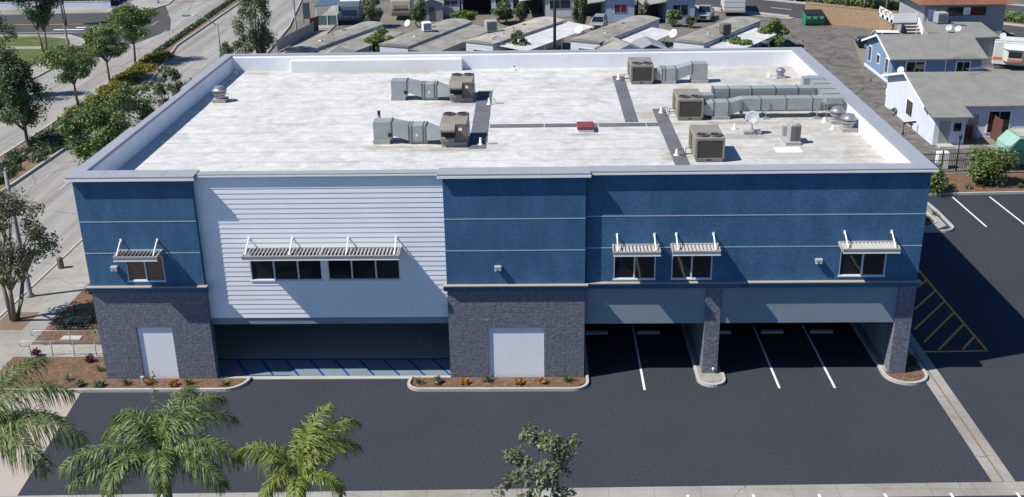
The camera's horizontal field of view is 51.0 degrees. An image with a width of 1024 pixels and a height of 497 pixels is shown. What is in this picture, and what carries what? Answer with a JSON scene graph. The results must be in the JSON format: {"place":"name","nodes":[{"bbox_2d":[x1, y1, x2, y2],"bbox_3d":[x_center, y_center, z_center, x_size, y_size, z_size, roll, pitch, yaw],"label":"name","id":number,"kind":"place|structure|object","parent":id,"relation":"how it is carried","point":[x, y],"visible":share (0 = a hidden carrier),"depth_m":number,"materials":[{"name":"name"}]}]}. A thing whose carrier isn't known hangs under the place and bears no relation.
{"place":"outdoors","nodes":[
{"label":"outdoors","id":0,"kind":"place"},
{"bbox_2d":[0,37,68,64],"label":"lawn","id":1,"kind":"structure","parent":0,"point":[27,54],"depth_m":136.16,"materials":[{"name":"plant"}]},
{"bbox_2d":[0,11,18,63],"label":"lawn tree","id":2,"kind":"object","parent":1,"relation":"on","point":[14,34],"visible":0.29,"depth_m":107.11,"materials":[{"name":"green plant"}]},
{"bbox_2d":[11,0,61,54],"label":"lawn tree","id":3,"kind":"object","parent":1,"relation":"on","point":[40,15],"visible":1,"depth_m":125.62,"materials":[{"name":"green plant"}]},
{"bbox_2d":[0,1,110,8],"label":"wall","id":4,"kind":"structure","parent":0,"point":[75,4],"depth_m":161.49,"materials":[{"name":"white paint"}]},
{"bbox_2d":[0,6,170,48],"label":"cross street","id":5,"kind":"structure","parent":0,"point":[160,26],"depth_m":149.51,"materials":[{"name":"asphalt"}]},
{"bbox_2d":[0,0,170,79],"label":"sidewalk","id":6,"kind":"structure","parent":0,"point":[149,4],"depth_m":158.90,"materials":[{"name":"concrete"}]},
{"bbox_2d":[0,0,299,313],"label":"street","id":7,"kind":"structure","parent":0,"point":[44,183],"depth_m":112.14,"materials":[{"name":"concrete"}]},
{"bbox_2d":[54,98,131,164],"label":"street tree","id":8,"kind":"object","parent":7,"relation":"on","point":[103,134],"visible":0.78,"depth_m":75.49,"materials":[{"name":"green plant"}]},
{"bbox_2d":[80,22,129,80],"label":"median tree","id":9,"kind":"object","parent":7,"relation":"on","point":[102,30],"visible":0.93,"depth_m":113.23,"materials":[{"name":"green plant"}]},
{"bbox_2d":[0,0,238,189],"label":"median soil","id":10,"kind":"structure","parent":7,"relation":"on","point":[31,165],"depth_m":112.86,"materials":[{"name":"soil"}]},
{"bbox_2d":[0,45,54,146],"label":"median tree","id":11,"kind":"object","parent":10,"relation":"on","point":[15,73],"visible":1,"depth_m":90.80,"materials":[{"name":"green plant"}]},
{"bbox_2d":[0,108,79,183],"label":"groundcover","id":12,"kind":"object","parent":10,"relation":"on","point":[14,160],"visible":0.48,"depth_m":90.64,"materials":[{"name":"green plant"}]},
{"bbox_2d":[29,43,100,106],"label":"median tree","id":13,"kind":"object","parent":10,"relation":"on","point":[78,68],"visible":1,"depth_m":102.43,"materials":[{"name":"green plant"}]},
{"bbox_2d":[42,85,149,153],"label":"groundcover","id":14,"kind":"object","parent":10,"relation":"on","point":[51,147],"visible":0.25,"depth_m":93.21,"materials":[{"name":"green plant"}]},
{"bbox_2d":[61,50,174,114],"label":"groundcover","id":15,"kind":"object","parent":10,"relation":"on","point":[149,62],"visible":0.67,"depth_m":116.78,"materials":[{"name":"plant"}]},
{"bbox_2d":[151,0,234,52],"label":"hedge strip","id":16,"kind":"object","parent":10,"relation":"on","point":[183,32],"visible":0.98,"depth_m":143.41,"materials":[{"name":"green plant"}]},
{"bbox_2d":[0,0,243,192],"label":"median kerb","id":17,"kind":"structure","parent":7,"relation":"on","point":[29,172],"depth_m":96.36,"materials":[{"name":"concrete"}]},
{"bbox_2d":[99,81,155,132],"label":"street tree","id":18,"kind":"object","parent":7,"relation":"on","point":[122,90],"visible":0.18,"depth_m":80.64,"materials":[{"name":"green plant"}]},
{"bbox_2d":[99,1,159,61],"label":"median tree","id":19,"kind":"object","parent":7,"relation":"on","point":[129,16],"visible":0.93,"depth_m":121.84,"materials":[{"name":"green plant"}]},
{"bbox_2d":[0,0,301,317],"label":"street kerb","id":20,"kind":"structure","parent":7,"relation":"on","point":[52,266],"depth_m":133.15,"materials":[{"name":"concrete"}]},
{"bbox_2d":[0,5,338,369],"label":"sidewalk","id":21,"kind":"structure","parent":0,"point":[55,290],"depth_m":62.71,"materials":[{"name":"concrete"}]},
{"bbox_2d":[0,169,34,297],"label":"street lamp","id":22,"kind":"object","parent":21,"relation":"on","point":[29,294],"visible":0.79,"depth_m":62.27,"materials":[{"name":"metal"}]},
{"bbox_2d":[0,312,38,329],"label":"tree well","id":23,"kind":"object","parent":21,"relation":"on","point":[22,322],"visible":0.82,"depth_m":60.60,"materials":[{"name":"soil"}]},
{"bbox_2d":[0,184,62,321],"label":"street tree","id":24,"kind":"object","parent":23,"relation":"on","point":[10,206],"visible":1,"depth_m":58.68,"materials":[{"name":"green plant"}]},
{"bbox_2d":[138,64,191,106],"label":"street tree","id":25,"kind":"object","parent":21,"relation":"on","point":[159,88],"visible":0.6,"depth_m":88.56,"materials":[{"name":"green plant"}]},
{"bbox_2d":[219,40,255,56],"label":"street tree","id":26,"kind":"object","parent":21,"relation":"on","point":[227,48],"visible":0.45,"depth_m":105.35,"materials":[{"name":"green plant"}]},
{"bbox_2d":[231,0,278,52],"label":"street tree","id":27,"kind":"object","parent":21,"relation":"on","point":[263,40],"visible":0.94,"depth_m":111.66,"materials":[{"name":"green plant"}]},
{"bbox_2d":[276,21,313,51],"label":"board fence","id":28,"kind":"object","parent":21,"relation":"on","point":[285,41],"visible":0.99,"depth_m":134.28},
{"bbox_2d":[314,0,364,24],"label":"travel trailer","id":29,"kind":"object","parent":21,"relation":"on","point":[350,10],"visible":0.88,"depth_m":144.79,"materials":[{"name":"white metal"}]},
{"bbox_2d":[17,0,1023,496],"bbox_3d":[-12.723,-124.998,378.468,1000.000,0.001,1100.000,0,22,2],"label":"ground","id":30,"kind":"structure","parent":0,"point":[391,22],"depth_m":146.12,"materials":[{"name":"concrete"}]},
{"bbox_2d":[0,393,79,495],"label":"driveway apron","id":31,"kind":"object","parent":30,"relation":"on","point":[11,484],"visible":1,"depth_m":48.57,"materials":[{"name":"concrete"}]},
{"bbox_2d":[0,356,92,482],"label":"palm tree","id":32,"kind":"object","parent":30,"relation":"on","point":[11,420],"visible":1,"depth_m":36.05,"materials":[{"name":"green plant"}]},
{"bbox_2d":[56,371,244,496],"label":"palm tree","id":33,"kind":"object","parent":30,"relation":"on","point":[157,435],"visible":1,"depth_m":34.57,"materials":[{"name":"green plant"}]},
{"bbox_2d":[231,402,363,496],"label":"palm tree","id":34,"kind":"object","parent":30,"relation":"on","point":[301,452],"visible":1,"depth_m":34.38,"materials":[{"name":"green plant"}]},
{"bbox_2d":[283,21,402,52],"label":"mobile home","id":35,"kind":"object","parent":30,"relation":"on","point":[353,37],"visible":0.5,"depth_m":120.54,"materials":[{"name":"grey"}]},
{"bbox_2d":[361,0,382,21],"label":"bush","id":36,"kind":"object","parent":30,"relation":"on","point":[368,8],"visible":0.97,"depth_m":142.30,"materials":[{"name":"green plant"}]},
{"bbox_2d":[364,26,393,51],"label":"bush","id":37,"kind":"object","parent":30,"relation":"on","point":[377,38],"visible":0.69,"depth_m":120.21,"materials":[{"name":"green plant"}]},
{"bbox_2d":[391,0,413,16],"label":"travel trailer","id":38,"kind":"object","parent":30,"relation":"on","point":[401,8],"visible":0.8,"depth_m":147.40,"materials":[{"name":"beige metal"}]},
{"bbox_2d":[411,0,426,27],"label":"bush","id":39,"kind":"object","parent":30,"relation":"on","point":[418,14],"visible":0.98,"depth_m":141.47,"materials":[{"name":"green plant"}]},
{"bbox_2d":[420,0,443,20],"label":"shed","id":40,"kind":"structure","parent":30,"relation":"on","point":[434,9],"depth_m":146.57,"materials":[{"name":"grey paint"}]},
{"bbox_2d":[378,18,486,51],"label":"mobile home","id":41,"kind":"object","parent":30,"relation":"on","point":[452,34],"visible":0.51,"depth_m":121.07,"materials":[{"name":"grey"}]},
{"bbox_2d":[442,0,461,15],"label":"mobile home","id":42,"kind":"object","parent":30,"relation":"on","point":[449,6],"visible":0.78,"depth_m":150.50,"materials":[{"name":"white"}]},
{"bbox_2d":[448,9,478,20],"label":"bush","id":43,"kind":"object","parent":30,"relation":"on","point":[470,15],"visible":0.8,"depth_m":140.97,"materials":[{"name":"green plant"}]},
{"bbox_2d":[462,0,512,14],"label":"mobile home","id":44,"kind":"object","parent":30,"relation":"on","point":[475,3],"visible":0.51,"depth_m":156.74,"materials":[{"name":"blue"}]},
{"bbox_2d":[64,47,938,378],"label":"commercial building","id":45,"kind":"structure","parent":30,"relation":"on","point":[280,189],"depth_m":52.22,"materials":[{"name":"blue paint"}]},
{"bbox_2d":[125,256,166,281],"bbox_3d":[-17.748,0.970,51.993,1.920,1.340,0.210,0,22,2],"label":"window","id":46,"kind":"structure","parent":45,"relation":"in","point":[136,271],"depth_m":52.06,"materials":[{"name":"black glass"}]},
{"bbox_2d":[211,85,232,102],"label":"exhaust fan","id":47,"kind":"object","parent":45,"relation":"on","point":[219,92],"visible":1,"depth_m":67.18,"materials":[{"name":"metal"}]},
{"bbox_2d":[248,252,323,281],"bbox_3d":[-10.979,0.855,52.098,3.570,1.530,0.210,0,22,2],"label":"window","id":48,"kind":"structure","parent":45,"relation":"in","point":[261,271],"depth_m":52.18,"materials":[{"name":"black glass"}]},
{"bbox_2d":[326,251,400,280],"bbox_3d":[-7.185,0.829,51.997,3.580,1.530,0.210,0,22,2],"label":"window","id":49,"kind":"structure","parent":45,"relation":"in","point":[338,270],"depth_m":52.08,"materials":[{"name":"black glass"}]},
{"bbox_2d":[373,111,469,146],"bbox_3d":[-4.883,-6.430,58.240,5.290,1.350,2.700,0,22,2],"label":"rooftop unit","id":50,"kind":"object","parent":45,"relation":"on","point":[452,129],"visible":1,"depth_m":57.85,"materials":[{"name":"grey metal"}]},
{"bbox_2d":[391,73,474,101],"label":"rooftop unit","id":51,"kind":"object","parent":45,"relation":"on","point":[460,87],"visible":1,"depth_m":66.70,"materials":[{"name":"beige metal"}]},
{"bbox_2d":[613,251,655,279],"bbox_3d":[5.889,0.794,51.616,2.080,1.510,0.210,0,22,2],"label":"window","id":52,"kind":"structure","parent":45,"relation":"in","point":[624,268],"depth_m":51.69,"materials":[{"name":"black glass"}]},
{"bbox_2d":[623,57,708,84],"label":"rooftop unit","id":53,"kind":"object","parent":45,"relation":"on","point":[641,70],"visible":1,"depth_m":69.81,"materials":[{"name":"beige metal"}]},
{"bbox_2d":[670,254,712,279],"bbox_3d":[8.633,0.775,51.543,2.010,1.510,0.210,0,22,2],"label":"window","id":54,"kind":"structure","parent":45,"relation":"in","point":[682,267],"depth_m":51.61,"materials":[{"name":"black glass"}]},
{"bbox_2d":[681,124,725,161],"bbox_3d":[9.705,-5.496,55.286,2.080,1.360,2.730,0,22,2],"label":"rooftop unit","id":55,"kind":"object","parent":45,"relation":"on","point":[706,143],"visible":1,"depth_m":54.16,"materials":[{"name":"beige metal"}]},
{"bbox_2d":[742,111,761,134],"bbox_3d":[13.166,-6.864,58.640,0.980,1.257,0.706,0,22,2],"label":"satellite dish","id":56,"kind":"object","parent":45,"relation":"on","point":[751,117],"visible":1,"depth_m":58.70,"materials":[{"name":"metal"}]},
{"bbox_2d":[668,75,843,120],"bbox_3d":[13.870,-8.878,63.248,9.910,1.500,4.850,0,22,2],"label":"rooftop unit","id":57,"kind":"object","parent":45,"relation":"on","point":[815,92],"visible":0.99,"depth_m":61.64,"materials":[{"name":"beige metal"}]},
{"bbox_2d":[780,120,801,145],"bbox_3d":[14.894,-6.236,57.253,0.800,1.080,1.600,0,22,2],"label":"condenser","id":58,"kind":"object","parent":45,"relation":"on","point":[790,134],"visible":1,"depth_m":56.81,"materials":[{"name":"beige metal"}]},
{"bbox_2d":[827,106,845,124],"bbox_3d":[18.502,-7.555,60.517,1.229,0.950,0.912,0,22,2],"label":"exhaust fan","id":59,"kind":"object","parent":45,"relation":"on","point":[837,113],"visible":0.91,"depth_m":60.28,"materials":[{"name":"metal"}]},
{"bbox_2d":[839,113,857,132],"bbox_3d":[18.697,-6.955,59.029,1.229,0.950,0.912,0,22,2],"label":"exhaust fan","id":60,"kind":"object","parent":45,"relation":"on","point":[848,120],"visible":0.98,"depth_m":58.80,"materials":[{"name":"metal"}]},
{"bbox_2d":[837,250,886,276],"bbox_3d":[16.749,0.649,51.298,2.270,1.460,0.210,0,22,2],"label":"window","id":61,"kind":"structure","parent":45,"relation":"in","point":[850,265],"depth_m":51.38,"materials":[{"name":"black glass"}]},
{"bbox_2d":[490,0,514,23],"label":"bush","id":62,"kind":"object","parent":30,"relation":"on","point":[503,11],"visible":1,"depth_m":143.13,"materials":[{"name":"green plant"}]},
{"bbox_2d":[0,173,1023,387],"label":"mulch bed","id":63,"kind":"object","parent":30,"relation":"on","point":[78,368],"visible":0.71,"depth_m":54.77,"materials":[{"name":"brown soil"}]},
{"bbox_2d":[54,312,90,329],"bbox_3d":[-24.435,4.022,59.660,1.640,0.800,0.720,0,22,2],"label":"backflow cage","id":64,"kind":"object","parent":63,"relation":"on","point":[72,320],"visible":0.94,"depth_m":59.45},
{"bbox_2d":[929,161,949,195],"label":"bush","id":65,"kind":"object","parent":63,"relation":"on","point":[936,182],"visible":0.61,"depth_m":77.43,"materials":[{"name":"green plant"}]},
{"bbox_2d":[923,149,1023,172],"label":"iron fence","id":66,"kind":"object","parent":63,"relation":"on","point":[957,153],"visible":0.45,"depth_m":81.78,"materials":[{"name":"black metal"}]},
{"bbox_2d":[966,142,1018,186],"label":"bush","id":67,"kind":"object","parent":63,"relation":"on","point":[986,164],"visible":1,"depth_m":78.82,"materials":[{"name":"green plant"}]},
{"bbox_2d":[18,194,1023,495],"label":"parking lot","id":68,"kind":"structure","parent":30,"relation":"on","point":[750,422],"depth_m":50.62,"materials":[{"name":"asphalt"}]},
{"bbox_2d":[213,323,449,358],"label":"carport slab","id":69,"kind":"structure","parent":68,"relation":"on","point":[327,341],"depth_m":57.89,"materials":[{"name":"asphalt"}]},
{"bbox_2d":[218,359,450,375],"bbox_3d":[-9.886,6.126,55.104,13.700,0.001,1.820,0,22,2],"label":"accessible aisle","id":70,"kind":"object","parent":68,"relation":"on","point":[402,367],"visible":0.71,"depth_m":55.09,"materials":[{"name":"grey concrete"}]},
{"bbox_2d":[218,358,450,375],"bbox_3d":[-9.835,6.100,55.151,13.600,0.001,1.870,0,22,2],"label":"blue hatching","id":71,"kind":"object","parent":70,"relation":"on","point":[321,372],"visible":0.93,"depth_m":55.51,"materials":[{"name":"paint"}]},
{"bbox_2d":[218,376,450,379],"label":"concrete sill","id":72,"kind":"structure","parent":68,"relation":"on","point":[323,377],"depth_m":54.07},
{"bbox_2d":[0,332,1023,496],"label":"concrete gutter","id":73,"kind":"object","parent":68,"relation":"on","point":[997,486],"visible":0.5,"depth_m":44.73,"materials":[{"name":"concrete"}]},
{"bbox_2d":[3,191,1023,392],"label":"lot kerb","id":74,"kind":"structure","parent":68,"relation":"on","point":[579,388],"depth_m":53.09,"materials":[{"name":"concrete"}]},
{"bbox_2d":[632,197,1023,496],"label":"parking lines","id":75,"kind":"object","parent":68,"relation":"on","point":[777,383],"visible":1,"depth_m":55.66,"materials":[{"name":"white paint"}]},
{"bbox_2d":[914,269,987,351],"bbox_3d":[23.144,2.095,63.580,3.542,0.001,17.385,0,22,2],"label":"yellow hatching","id":76,"kind":"object","parent":68,"relation":"on","point":[944,321],"visible":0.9,"depth_m":58.34,"materials":[{"name":"paint"}]},
{"bbox_2d":[464,17,594,50],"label":"mobile home","id":77,"kind":"object","parent":30,"relation":"on","point":[538,33],"visible":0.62,"depth_m":122.16,"materials":[{"name":"white paint"}]},
{"bbox_2d":[491,421,581,496],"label":"young tree","id":78,"kind":"object","parent":30,"relation":"on","point":[543,478],"visible":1,"depth_m":37.65,"materials":[{"name":"green plant"}]},
{"bbox_2d":[518,0,573,16],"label":"mobile home","id":79,"kind":"object","parent":30,"relation":"on","point":[563,8],"visible":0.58,"depth_m":148.15,"materials":[{"name":"white paint"}]},
{"bbox_2d":[571,0,587,34],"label":"cypress tree","id":80,"kind":"object","parent":30,"relation":"on","point":[580,16],"visible":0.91,"depth_m":135.52,"materials":[{"name":"green plant"}]},
{"bbox_2d":[578,0,634,21],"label":"mobile home","id":81,"kind":"object","parent":30,"relation":"on","point":[616,10],"visible":0.55,"depth_m":143.78,"materials":[{"name":"blue paint"}]},
{"bbox_2d":[593,37,642,48],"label":"shed","id":82,"kind":"structure","parent":30,"relation":"on","point":[612,43],"depth_m":114.95,"materials":[{"name":"white paint"}]},
{"bbox_2d":[569,15,674,49],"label":"mobile home","id":83,"kind":"object","parent":30,"relation":"on","point":[630,29],"visible":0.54,"depth_m":122.21,"materials":[{"name":"white paint"}]},
{"bbox_2d":[632,36,667,48],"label":"shed","id":84,"kind":"structure","parent":30,"relation":"on","point":[644,42],"depth_m":116.62,"materials":[{"name":"grey metal"}]},
{"bbox_2d":[757,17,790,46],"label":"tree","id":85,"kind":"object","parent":30,"relation":"on","point":[775,26],"visible":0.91,"depth_m":122.35,"materials":[{"name":"green plant"}]},
{"bbox_2d":[683,14,993,166],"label":"alley","id":86,"kind":"structure","parent":30,"relation":"on","point":[830,49],"depth_m":118.59,"materials":[{"name":"asphalt"}]},
{"bbox_2d":[695,5,713,20],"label":"parked pickup","id":87,"kind":"object","parent":86,"relation":"on","point":[705,12],"visible":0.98,"depth_m":143.60,"materials":[{"name":"silver paint"}]},
{"bbox_2d":[672,16,776,48],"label":"mobile home","id":88,"kind":"object","parent":86,"relation":"on","point":[711,36],"visible":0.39,"depth_m":119.58,"materials":[{"name":"white paint"}]},
{"bbox_2d":[802,9,824,24],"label":"dumpster","id":89,"kind":"object","parent":86,"relation":"on","point":[813,16],"visible":1,"depth_m":139.12,"materials":[{"name":"green paint"}]},
{"bbox_2d":[805,3,898,29],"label":"block wall","id":90,"kind":"structure","parent":30,"relation":"on","point":[853,17],"depth_m":138.35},
{"bbox_2d":[635,0,794,18],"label":"back sidewalk","id":91,"kind":"structure","parent":0,"point":[759,14],"depth_m":147.45,"materials":[{"name":"concrete"}]},
{"bbox_2d":[634,0,694,22],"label":"mobile home","id":92,"kind":"object","parent":91,"relation":"on","point":[660,8],"visible":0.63,"depth_m":142.34,"materials":[{"name":"blue paint"}]},
{"bbox_2d":[721,0,745,12],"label":"box trailer","id":93,"kind":"object","parent":91,"relation":"on","point":[733,6],"visible":1,"depth_m":146.25,"materials":[{"name":"metal"}]},
{"bbox_2d":[684,206,946,382],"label":"island pavement","id":94,"kind":"structure","parent":0,"point":[717,377],"depth_m":55.99,"materials":[{"name":"concrete"}]},
{"bbox_2d":[695,0,1023,36],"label":"back street","id":95,"kind":"structure","parent":0,"point":[764,6],"depth_m":151.32,"materials":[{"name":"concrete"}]},
{"bbox_2d":[787,0,1023,24],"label":"back median","id":96,"kind":"object","parent":95,"relation":"on","point":[869,7],"depth_m":151.49,"materials":[{"name":"soil"}]},
{"bbox_2d":[806,0,1023,22],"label":"hedge strip","id":97,"kind":"object","parent":96,"relation":"on","point":[895,6],"visible":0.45,"depth_m":149.17,"materials":[{"name":"green plant"}]},
{"bbox_2d":[853,40,1023,165],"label":"yard paving","id":98,"kind":"structure","parent":0,"point":[861,51],"depth_m":114.70,"materials":[{"name":"concrete"}]},
{"bbox_2d":[855,30,900,48],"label":"parked pickup","id":99,"kind":"object","parent":98,"relation":"on","point":[858,42],"visible":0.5,"depth_m":125.58,"materials":[{"name":"black paint"}]},
{"bbox_2d":[861,33,988,82],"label":"cottage","id":100,"kind":"structure","parent":98,"relation":"on","point":[888,53],"depth_m":109.09,"materials":[{"name":"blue paint"}]},
{"bbox_2d":[905,61,925,71],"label":"window","id":101,"kind":"structure","parent":100,"relation":"in","point":[911,66],"depth_m":108.13,"materials":[{"name":"glass"}]},
{"bbox_2d":[878,0,1013,35],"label":"apartment house","id":102,"kind":"structure","parent":98,"relation":"on","point":[910,16],"depth_m":123.91,"materials":[{"name":"grey paint"}]},
{"bbox_2d":[947,6,986,15],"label":"window","id":103,"kind":"structure","parent":102,"relation":"in","point":[953,11],"depth_m":123.52,"materials":[{"name":"black glass"}]},
{"bbox_2d":[881,71,1023,148],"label":"cottage","id":104,"kind":"structure","parent":98,"relation":"on","point":[942,109],"depth_m":91.26,"materials":[{"name":"white paint"}]},
{"bbox_2d":[937,121,950,142],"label":"door","id":105,"kind":"structure","parent":104,"relation":"in","point":[944,127],"depth_m":88.92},
{"bbox_2d":[985,110,1012,132],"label":"window","id":106,"kind":"structure","parent":104,"relation":"in","point":[1006,115],"depth_m":90.48,"materials":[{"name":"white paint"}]},
{"bbox_2d":[922,21,999,67],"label":"flat roofed annex","id":107,"kind":"object","parent":98,"relation":"on","point":[984,35],"visible":0.35,"depth_m":117.11,"materials":[{"name":"grey paint"}]},
{"bbox_2d":[990,114,1003,140],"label":"wood fence","id":108,"kind":"object","parent":98,"relation":"on","point":[997,125],"visible":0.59,"depth_m":90.03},
{"bbox_2d":[992,36,1023,67],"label":"camper","id":109,"kind":"object","parent":98,"relation":"on","point":[1007,50],"visible":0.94,"depth_m":113.66,"materials":[{"name":"white paint"}]},
{"bbox_2d":[1002,48,1023,62],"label":"bay window","id":110,"kind":"structure","parent":109,"relation":"in","point":[1017,56],"depth_m":113.01,"materials":[{"name":"white glass"}]},
{"bbox_2d":[995,128,1023,163],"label":"tent","id":111,"kind":"object","parent":98,"relation":"on","point":[1014,138],"visible":0.53,"depth_m":82.71,"materials":[{"name":"fabric"}]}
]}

